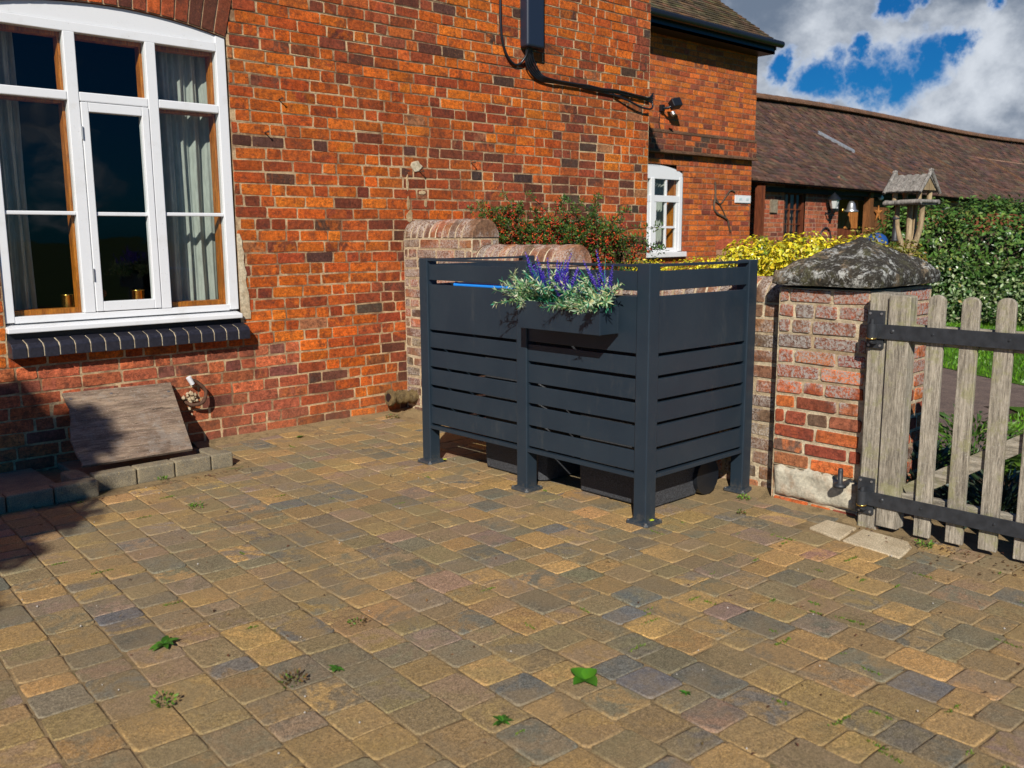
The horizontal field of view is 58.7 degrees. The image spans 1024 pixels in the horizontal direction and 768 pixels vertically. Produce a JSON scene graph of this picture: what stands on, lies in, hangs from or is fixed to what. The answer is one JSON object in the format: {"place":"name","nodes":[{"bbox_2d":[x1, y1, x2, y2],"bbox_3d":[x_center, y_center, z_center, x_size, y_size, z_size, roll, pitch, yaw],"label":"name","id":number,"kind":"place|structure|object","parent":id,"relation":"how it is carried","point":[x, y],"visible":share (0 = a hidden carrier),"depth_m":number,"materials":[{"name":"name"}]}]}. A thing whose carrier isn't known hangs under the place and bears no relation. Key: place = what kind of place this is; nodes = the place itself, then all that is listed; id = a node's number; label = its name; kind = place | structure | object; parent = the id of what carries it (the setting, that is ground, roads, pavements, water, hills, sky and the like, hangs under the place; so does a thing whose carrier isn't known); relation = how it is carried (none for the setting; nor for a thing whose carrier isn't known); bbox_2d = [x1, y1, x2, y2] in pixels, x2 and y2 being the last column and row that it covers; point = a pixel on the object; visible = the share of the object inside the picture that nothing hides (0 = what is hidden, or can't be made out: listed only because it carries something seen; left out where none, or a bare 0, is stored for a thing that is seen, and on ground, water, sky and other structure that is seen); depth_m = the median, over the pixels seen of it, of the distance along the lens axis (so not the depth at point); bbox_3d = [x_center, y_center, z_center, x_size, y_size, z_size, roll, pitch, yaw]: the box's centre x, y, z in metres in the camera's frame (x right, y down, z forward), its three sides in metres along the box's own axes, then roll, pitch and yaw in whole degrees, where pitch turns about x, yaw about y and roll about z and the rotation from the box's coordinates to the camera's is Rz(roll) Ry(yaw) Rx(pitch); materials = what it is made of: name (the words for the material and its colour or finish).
{"place":"outdoors","nodes":[
{"label":"outdoors","id":0,"kind":"place"},
{"bbox_2d":[0,415,1023,767],"bbox_3d":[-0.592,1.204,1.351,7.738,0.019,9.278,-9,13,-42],"label":"paving","id":1,"kind":"structure","parent":0,"point":[452,564],"depth_m":3.28,"materials":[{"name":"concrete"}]},
{"bbox_2d":[0,447,232,513],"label":"kerb","id":2,"kind":"structure","parent":1,"relation":"on","point":[23,489],"depth_m":5.18,"materials":[{"name":"concrete"}]},
{"bbox_2d":[62,382,192,467],"bbox_3d":[-2.349,0.233,5.585,0.749,0.368,0.526,-9,13,-42],"label":"wooden board","id":3,"kind":"object","parent":2,"relation":"on","point":[114,425],"visible":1,"depth_m":5.55,"materials":[{"name":"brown wood"}]},
{"bbox_2d":[149,690,177,707],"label":"weed","id":4,"kind":"object","parent":1,"relation":"on","point":[164,698],"visible":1,"depth_m":2.75,"materials":[{"name":"green plant"}]},
{"bbox_2d":[149,635,178,650],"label":"weed","id":5,"kind":"object","parent":1,"relation":"on","point":[165,641],"visible":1,"depth_m":3.15,"materials":[{"name":"green plant"}]},
{"bbox_2d":[189,501,202,508],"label":"weed","id":6,"kind":"object","parent":1,"relation":"on","point":[192,504],"visible":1,"depth_m":4.75,"materials":[{"name":"green plant"}]},
{"bbox_2d":[278,668,308,687],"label":"weed","id":7,"kind":"object","parent":1,"relation":"on","point":[292,676],"visible":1,"depth_m":2.89,"materials":[{"name":"brown plant"}]},
{"bbox_2d":[328,665,344,671],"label":"weed","id":8,"kind":"object","parent":1,"relation":"on","point":[335,667],"visible":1,"depth_m":2.97,"materials":[{"name":"green plant"}]},
{"bbox_2d":[347,616,368,625],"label":"weed","id":9,"kind":"object","parent":1,"relation":"on","point":[350,620],"visible":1,"depth_m":3.32,"materials":[{"name":"green plant"}]},
{"bbox_2d":[385,414,399,418],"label":"weed","id":10,"kind":"object","parent":1,"relation":"on","point":[396,415],"visible":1,"depth_m":7.05,"materials":[{"name":"green plant"}]},
{"bbox_2d":[493,714,511,725],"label":"weed","id":11,"kind":"object","parent":1,"relation":"on","point":[504,718],"visible":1,"depth_m":2.65,"materials":[{"name":"green plant"}]},
{"bbox_2d":[17,426,1023,760],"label":"leaf litter","id":12,"kind":"object","parent":1,"relation":"on","point":[609,560],"visible":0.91,"depth_m":3.93,"materials":[{"name":"plant"}]},
{"bbox_2d":[192,407,857,524],"bbox_3d":[-0.184,0.529,5.361,1.800,0.038,3.910,-9,13,-42],"label":"mortar fillet","id":13,"kind":"object","parent":1,"relation":"on","point":[762,494],"visible":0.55,"depth_m":6.24,"materials":[{"name":"concrete"}]},
{"bbox_2d":[453,282,599,480],"bbox_3d":[0.164,-0.046,5.421,0.749,1.129,0.673,-9,13,-42],"label":"wheelie bin","id":14,"kind":"object","parent":1,"relation":"on","point":[500,457],"visible":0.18,"depth_m":5.29,"materials":[{"name":"plastic"}]},
{"bbox_2d":[51,445,1023,767],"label":"moss","id":15,"kind":"object","parent":1,"relation":"on","point":[715,603],"visible":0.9,"depth_m":3.31,"materials":[{"name":"green plant"}]},
{"bbox_2d":[570,667,597,685],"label":"weed","id":16,"kind":"object","parent":1,"relation":"on","point":[586,675],"visible":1,"depth_m":2.89,"materials":[{"name":"green plant"}]},
{"bbox_2d":[418,255,757,527],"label":"bin store","id":17,"kind":"structure","parent":1,"relation":"on","point":[458,324],"depth_m":4.76,"materials":[{"name":"metal"}]},
{"bbox_2d":[518,294,618,335],"bbox_3d":[0.278,-0.366,4.551,0.150,0.196,0.565,-9,13,-42],"label":"planter box","id":18,"kind":"object","parent":17,"relation":"hanging from","point":[534,315],"visible":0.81,"depth_m":4.45,"materials":[{"name":"wood"}]},
{"bbox_2d":[491,268,541,308],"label":"foliage plant","id":19,"kind":"object","parent":18,"relation":"in","point":[515,279],"visible":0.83,"depth_m":4.70,"materials":[{"name":"green plant"}]},
{"bbox_2d":[518,265,564,309],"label":"foliage plant","id":20,"kind":"object","parent":18,"relation":"in","point":[547,291],"visible":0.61,"depth_m":4.53,"materials":[{"name":"green plant"}]},
{"bbox_2d":[523,252,572,301],"bbox_3d":[0.154,-0.519,4.549,0.205,0.289,0.278,-9,13,-42],"label":"lavender plant","id":21,"kind":"object","parent":18,"relation":"in","point":[535,270],"visible":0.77,"depth_m":4.53,"materials":[{"name":"purple plant"}]},
{"bbox_2d":[525,262,581,303],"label":"lavender plant","id":22,"kind":"object","parent":18,"relation":"in","point":[566,282],"visible":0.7,"depth_m":4.44,"materials":[{"name":"purple plant"}]},
{"bbox_2d":[540,268,609,312],"bbox_3d":[0.321,-0.453,4.424,0.372,0.229,0.234,4,10,26],"label":"foliage plant","id":23,"kind":"object","parent":18,"relation":"in","point":[563,290],"visible":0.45,"depth_m":4.42,"materials":[{"name":"green plant"}]},
{"bbox_2d":[560,272,623,313],"bbox_3d":[0.379,-0.427,4.315,0.321,0.216,0.311,-2,10,-12],"label":"foliage plant","id":24,"kind":"object","parent":18,"relation":"in","point":[590,303],"visible":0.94,"depth_m":4.27,"materials":[{"name":"green plant"}]},
{"bbox_2d":[579,250,613,312],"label":"lavender plant","id":25,"kind":"object","parent":18,"relation":"in","point":[609,284],"visible":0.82,"depth_m":4.31,"materials":[{"name":"purple plant"}]},
{"bbox_2d":[404,218,791,487],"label":"garden wall","id":26,"kind":"structure","parent":1,"relation":"on","point":[457,238],"depth_m":6.05,"materials":[{"name":"brick"}]},
{"bbox_2d":[385,389,418,405],"bbox_3d":[-0.836,0.093,7.221,0.352,0.139,0.146,-9,13,-42],"label":"clay pipe","id":27,"kind":"object","parent":26,"relation":"attached to","point":[392,397],"visible":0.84,"depth_m":7.14,"materials":[{"name":"beige ceramic"}]},
{"bbox_2d":[580,295,718,506],"bbox_3d":[0.723,0.062,4.944,0.613,1.064,0.601,-9,13,-42],"label":"wheelie bin","id":28,"kind":"object","parent":1,"relation":"on","point":[700,479],"visible":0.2,"depth_m":4.83,"materials":[{"name":"plastic"}]},
{"bbox_2d":[679,690,690,694],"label":"weed","id":29,"kind":"object","parent":1,"relation":"on","point":[686,692],"visible":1,"depth_m":2.80,"materials":[{"name":"green plant"}]},
{"bbox_2d":[736,507,746,514],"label":"weed","id":30,"kind":"object","parent":1,"relation":"on","point":[744,511],"visible":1,"depth_m":4.59,"materials":[{"name":"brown plant"}]},
{"bbox_2d":[737,493,749,500],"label":"weed","id":31,"kind":"object","parent":1,"relation":"on","point":[742,496],"visible":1,"depth_m":4.85,"materials":[{"name":"green plant"}]},
{"bbox_2d":[809,520,855,540],"bbox_3d":[1.533,0.699,4.346,0.223,0.016,0.184,-9,13,-42],"label":"flagstone","id":32,"kind":"object","parent":1,"relation":"on","point":[835,530],"visible":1,"depth_m":4.33,"materials":[{"name":"beige stone"}]},
{"bbox_2d":[771,237,939,515],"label":"gate pier","id":33,"kind":"structure","parent":1,"relation":"on","point":[824,308],"depth_m":4.57,"materials":[{"name":"brick"}]},
{"bbox_2d":[833,468,853,488],"bbox_3d":[1.630,0.459,4.485,0.114,0.101,0.062,-9,13,-42],"label":"iron pintle","id":34,"kind":"object","parent":33,"relation":"attached to","point":[840,483],"visible":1,"depth_m":4.46,"materials":[{"name":"black metal"}]},
{"bbox_2d":[856,292,903,529],"bbox_3d":[1.728,0.138,4.343,0.214,1.142,0.126,-9,13,-42],"label":"gate post","id":35,"kind":"object","parent":33,"relation":"attached to","point":[878,313],"visible":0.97,"depth_m":4.30,"materials":[{"name":"grey wood"}]},
{"bbox_2d":[857,295,1023,560],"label":"picket gate","id":36,"kind":"structure","parent":35,"relation":"attached to","point":[895,498],"depth_m":4.05,"materials":[{"name":"grey wood"}]},
{"bbox_2d":[843,529,911,558],"bbox_3d":[1.679,0.730,4.150,0.259,0.016,0.294,-9,13,-42],"label":"flagstone","id":37,"kind":"object","parent":1,"relation":"on","point":[893,547],"visible":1,"depth_m":4.13,"materials":[{"name":"beige stone"}]},
{"bbox_2d":[914,539,934,548],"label":"weed","id":38,"kind":"object","parent":1,"relation":"on","point":[931,543],"visible":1,"depth_m":4.11,"materials":[{"name":"green plant"}]},
{"bbox_2d":[721,0,1023,138],"label":"sky","id":39,"kind":"structure","parent":0,"point":[957,64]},
{"bbox_2d":[933,406,1022,511],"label":"garden soil","id":40,"kind":"structure","parent":0,"point":[1010,412],"depth_m":5.24,"materials":[{"name":"brown soil"}]},
{"bbox_2d":[465,189,668,270],"bbox_3d":[0.263,-0.583,6.807,0.545,1.740,2.306,-9,13,-42],"label":"pyracantha bush","id":41,"kind":"object","parent":40,"relation":"on","point":[603,236],"visible":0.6,"depth_m":6.46,"materials":[{"name":"green plant"}]},
{"bbox_2d":[618,230,865,276],"bbox_3d":[1.478,-0.347,6.324,0.576,1.418,2.350,-9,13,-42],"label":"golden hedge","id":42,"kind":"object","parent":40,"relation":"on","point":[778,258],"visible":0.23,"depth_m":5.88,"materials":[{"name":"yellow plant"}]},
{"bbox_2d":[756,235,772,272],"bbox_3d":[2.785,-0.980,10.208,0.317,1.395,0.299,4,10,24],"label":"dwarf conifer","id":43,"kind":"object","parent":40,"relation":"on","point":[762,246],"visible":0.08,"depth_m":10.10,"materials":[{"name":"green plant"}]},
{"bbox_2d":[838,226,927,284],"bbox_3d":[2.374,-0.306,5.975,0.431,1.441,0.682,-9,13,-42],"label":"olive shrub","id":44,"kind":"object","parent":40,"relation":"on","point":[908,251],"visible":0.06,"depth_m":5.76,"materials":[{"name":"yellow plant"}]},
{"bbox_2d":[906,436,979,496],"bbox_3d":[2.232,0.433,4.924,0.570,0.354,0.599,-9,13,-42],"label":"ground plant","id":45,"kind":"object","parent":40,"relation":"on","point":[944,452],"visible":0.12,"depth_m":4.86,"materials":[{"name":"green plant"}]},
{"bbox_2d":[933,461,1019,528],"bbox_3d":[2.432,0.529,4.521,0.784,0.289,0.756,-9,13,-42],"label":"ground plant","id":46,"kind":"object","parent":40,"relation":"on","point":[973,496],"visible":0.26,"depth_m":4.55,"materials":[{"name":"green plant"}]},
{"bbox_2d":[936,404,1023,485],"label":"ground plant","id":47,"kind":"object","parent":40,"relation":"on","point":[948,437],"visible":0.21,"depth_m":5.23,"materials":[{"name":"green plant"}]},
{"bbox_2d":[1004,430,1022,479],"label":"ground plant","id":48,"kind":"object","parent":40,"relation":"on","point":[1018,456],"visible":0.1,"depth_m":5.22,"materials":[{"name":"green plant"}]},
{"bbox_2d":[937,368,1023,454],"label":"path","id":49,"kind":"structure","parent":0,"point":[948,390],"depth_m":7.80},
{"bbox_2d":[882,168,940,255],"bbox_3d":[3.162,-0.752,7.316,0.317,1.904,0.334,-7,12,-37],"label":"bird table","id":50,"kind":"object","parent":49,"relation":"on","point":[918,185],"visible":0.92,"depth_m":7.16,"materials":[{"name":"brown wood"}]},
{"bbox_2d":[891,216,899,241],"bbox_3d":[3.069,-1.283,7.279,0.068,0.284,0.066,-9,13,-42],"label":"bird feeder","id":51,"kind":"object","parent":50,"relation":"hanging from","point":[894,234],"visible":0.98,"depth_m":7.27,"materials":[{"name":"grey metal"}]},
{"bbox_2d":[943,319,1023,430],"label":"lawn","id":52,"kind":"structure","parent":0,"point":[989,367],"depth_m":9.75,"materials":[{"name":"plant"}]},
{"bbox_2d":[715,238,765,266],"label":"brick wall","id":53,"kind":"structure","parent":52,"relation":"on","point":[721,243],"depth_m":12.92,"materials":[{"name":"red brick"}]},
{"bbox_2d":[867,233,887,243],"bbox_3d":[5.161,-1.448,12.991,0.340,1.410,0.340,-9,13,-42],"label":"blue cover","id":54,"kind":"object","parent":52,"relation":"on","point":[884,237],"visible":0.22,"depth_m":12.77,"materials":[{"name":"blue plastic"}]},
{"bbox_2d":[874,193,1023,325],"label":"variegated hedge","id":55,"kind":"object","parent":52,"relation":"on","point":[985,267],"visible":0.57,"depth_m":14.10,"materials":[{"name":"green plant"}]},
{"label":"ground","id":56,"kind":"structure","parent":0,"visible":0},
{"bbox_2d":[0,0,784,472],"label":"farmhouse","id":57,"kind":"object","parent":56,"relation":"on","point":[384,122],"visible":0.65,"depth_m":6.87,"materials":[{"name":"orange brick"}]},
{"bbox_2d":[0,31,36,309],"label":"curtain","id":58,"kind":"object","parent":57,"relation":"hanging from","point":[18,236],"visible":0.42,"depth_m":5.51,"materials":[{"name":"fabric"}]},
{"bbox_2d":[60,294,74,306],"bbox_3d":[-2.808,-0.497,5.758,0.081,0.140,0.081,-9,13,-42],"label":"brass cup","id":59,"kind":"object","parent":57,"relation":"on","point":[67,300],"visible":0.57,"depth_m":5.72,"materials":[{"name":"gold metal"}]},
{"bbox_2d":[0,0,242,333],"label":"window","id":60,"kind":"structure","parent":57,"relation":"in","point":[67,23],"depth_m":5.65,"materials":[{"name":"white paint"}]},
{"bbox_2d":[130,289,144,299],"bbox_3d":[-2.485,-0.553,6.052,0.096,0.150,0.096,-9,13,-42],"label":"brass cup","id":61,"kind":"object","parent":57,"relation":"on","point":[137,293],"visible":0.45,"depth_m":6.01,"materials":[{"name":"gold metal"}]},
{"bbox_2d":[155,51,218,301],"bbox_3d":[-2.139,-1.108,6.258,0.538,2.580,0.068,-9,13,-42],"label":"curtain","id":62,"kind":"object","parent":57,"relation":"hanging from","point":[186,159],"visible":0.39,"depth_m":6.16,"materials":[{"name":"fabric"}]},
{"bbox_2d":[181,376,207,415],"bbox_3d":[-2.131,0.079,6.104,0.161,0.279,0.096,0,9,0],"label":"pipe loop","id":63,"kind":"object","parent":57,"relation":"attached to","point":[191,381],"visible":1,"depth_m":6.10,"materials":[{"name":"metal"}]},
{"bbox_2d":[520,0,543,49],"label":"cable box","id":64,"kind":"object","parent":57,"relation":"attached to","point":[532,24],"visible":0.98,"depth_m":7.68,"materials":[{"name":"black"}]},
{"bbox_2d":[499,0,653,109],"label":"cable bundle","id":65,"kind":"object","parent":57,"relation":"attached to","point":[534,72],"visible":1,"depth_m":8.05,"materials":[{"name":"black plastic"}]},
{"bbox_2d":[655,179,663,246],"bbox_3d":[2.204,-2.582,13.793,0.288,1.200,0.069,-9,13,-42],"label":"curtain","id":66,"kind":"object","parent":57,"relation":"hanging from","point":[659,186],"visible":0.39,"depth_m":13.80,"materials":[{"name":"fabric"}]},
{"bbox_2d":[646,164,686,257],"bbox_3d":[1.993,-2.522,13.296,1.530,1.335,0.280,-9,13,-42],"label":"window","id":67,"kind":"structure","parent":57,"relation":"in","point":[673,188],"depth_m":13.54,"materials":[{"name":"white paint"}]},
{"bbox_2d":[659,97,682,128],"bbox_3d":[2.273,-3.856,13.003,0.329,0.476,0.195,-1,9,-6],"label":"floodlight","id":68,"kind":"object","parent":57,"relation":"attached to","point":[675,103],"visible":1,"depth_m":12.97,"materials":[{"name":"black plastic"}]},
{"bbox_2d":[713,182,734,231],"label":"dead vine","id":69,"kind":"object","parent":57,"relation":"attached to","point":[717,213],"visible":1,"depth_m":14.36,"materials":[{"name":"brown plant"}]},
{"bbox_2d":[734,195,750,202],"bbox_3d":[3.742,-2.997,14.756,0.440,0.120,0.023,-9,13,-42],"label":"wall sign","id":70,"kind":"object","parent":57,"relation":"attached to","point":[742,199],"visible":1,"depth_m":14.74,"materials":[{"name":"white plastic"}]},
{"bbox_2d":[749,93,1023,269],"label":"cottage","id":71,"kind":"structure","parent":56,"relation":"on","point":[812,156],"depth_m":20.11,"materials":[{"name":"ceramic"}]},
{"bbox_2d":[782,184,804,259],"bbox_3d":[5.227,-3.002,16.867,0.870,1.400,0.200,-9,13,-42],"label":"window","id":72,"kind":"structure","parent":71,"relation":"in","point":[800,209],"depth_m":16.95,"materials":[{"name":"brown glass"}]},
{"bbox_2d":[820,227,830,238],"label":"wire arch","id":73,"kind":"structure","parent":71,"relation":"attached to","point":[828,229],"depth_m":17.62,"materials":[{"name":"black metal"}]},
{"bbox_2d":[825,191,840,215],"bbox_3d":[6.162,-3.457,17.441,0.225,0.458,0.288,-2,10,-13],"label":"wall lantern","id":74,"kind":"object","parent":71,"relation":"attached to","point":[834,198],"depth_m":17.38,"materials":[{"name":"black plastic"}]},
{"bbox_2d":[844,201,857,211],"bbox_3d":[6.734,-3.521,18.062,0.280,0.220,0.280,-9,13,-42],"label":"bell","id":75,"kind":"object","parent":71,"relation":"hanging from","point":[851,206],"visible":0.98,"depth_m":17.99,"materials":[{"name":"grey metal"}]},
{"bbox_2d":[844,200,858,227],"bbox_3d":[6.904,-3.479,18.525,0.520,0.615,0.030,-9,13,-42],"label":"porch door","id":76,"kind":"structure","parent":71,"relation":"in","point":[852,218],"depth_m":18.57,"materials":[{"name":"orange wood"}]},
{"bbox_2d":[874,205,882,220],"bbox_3d":[7.675,-3.594,19.034,0.399,0.380,0.025,-9,13,-42],"label":"star ornament","id":77,"kind":"object","parent":71,"relation":"attached to","point":[878,211],"visible":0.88,"depth_m":19.01,"materials":[{"name":"orange metal"}]}
]}

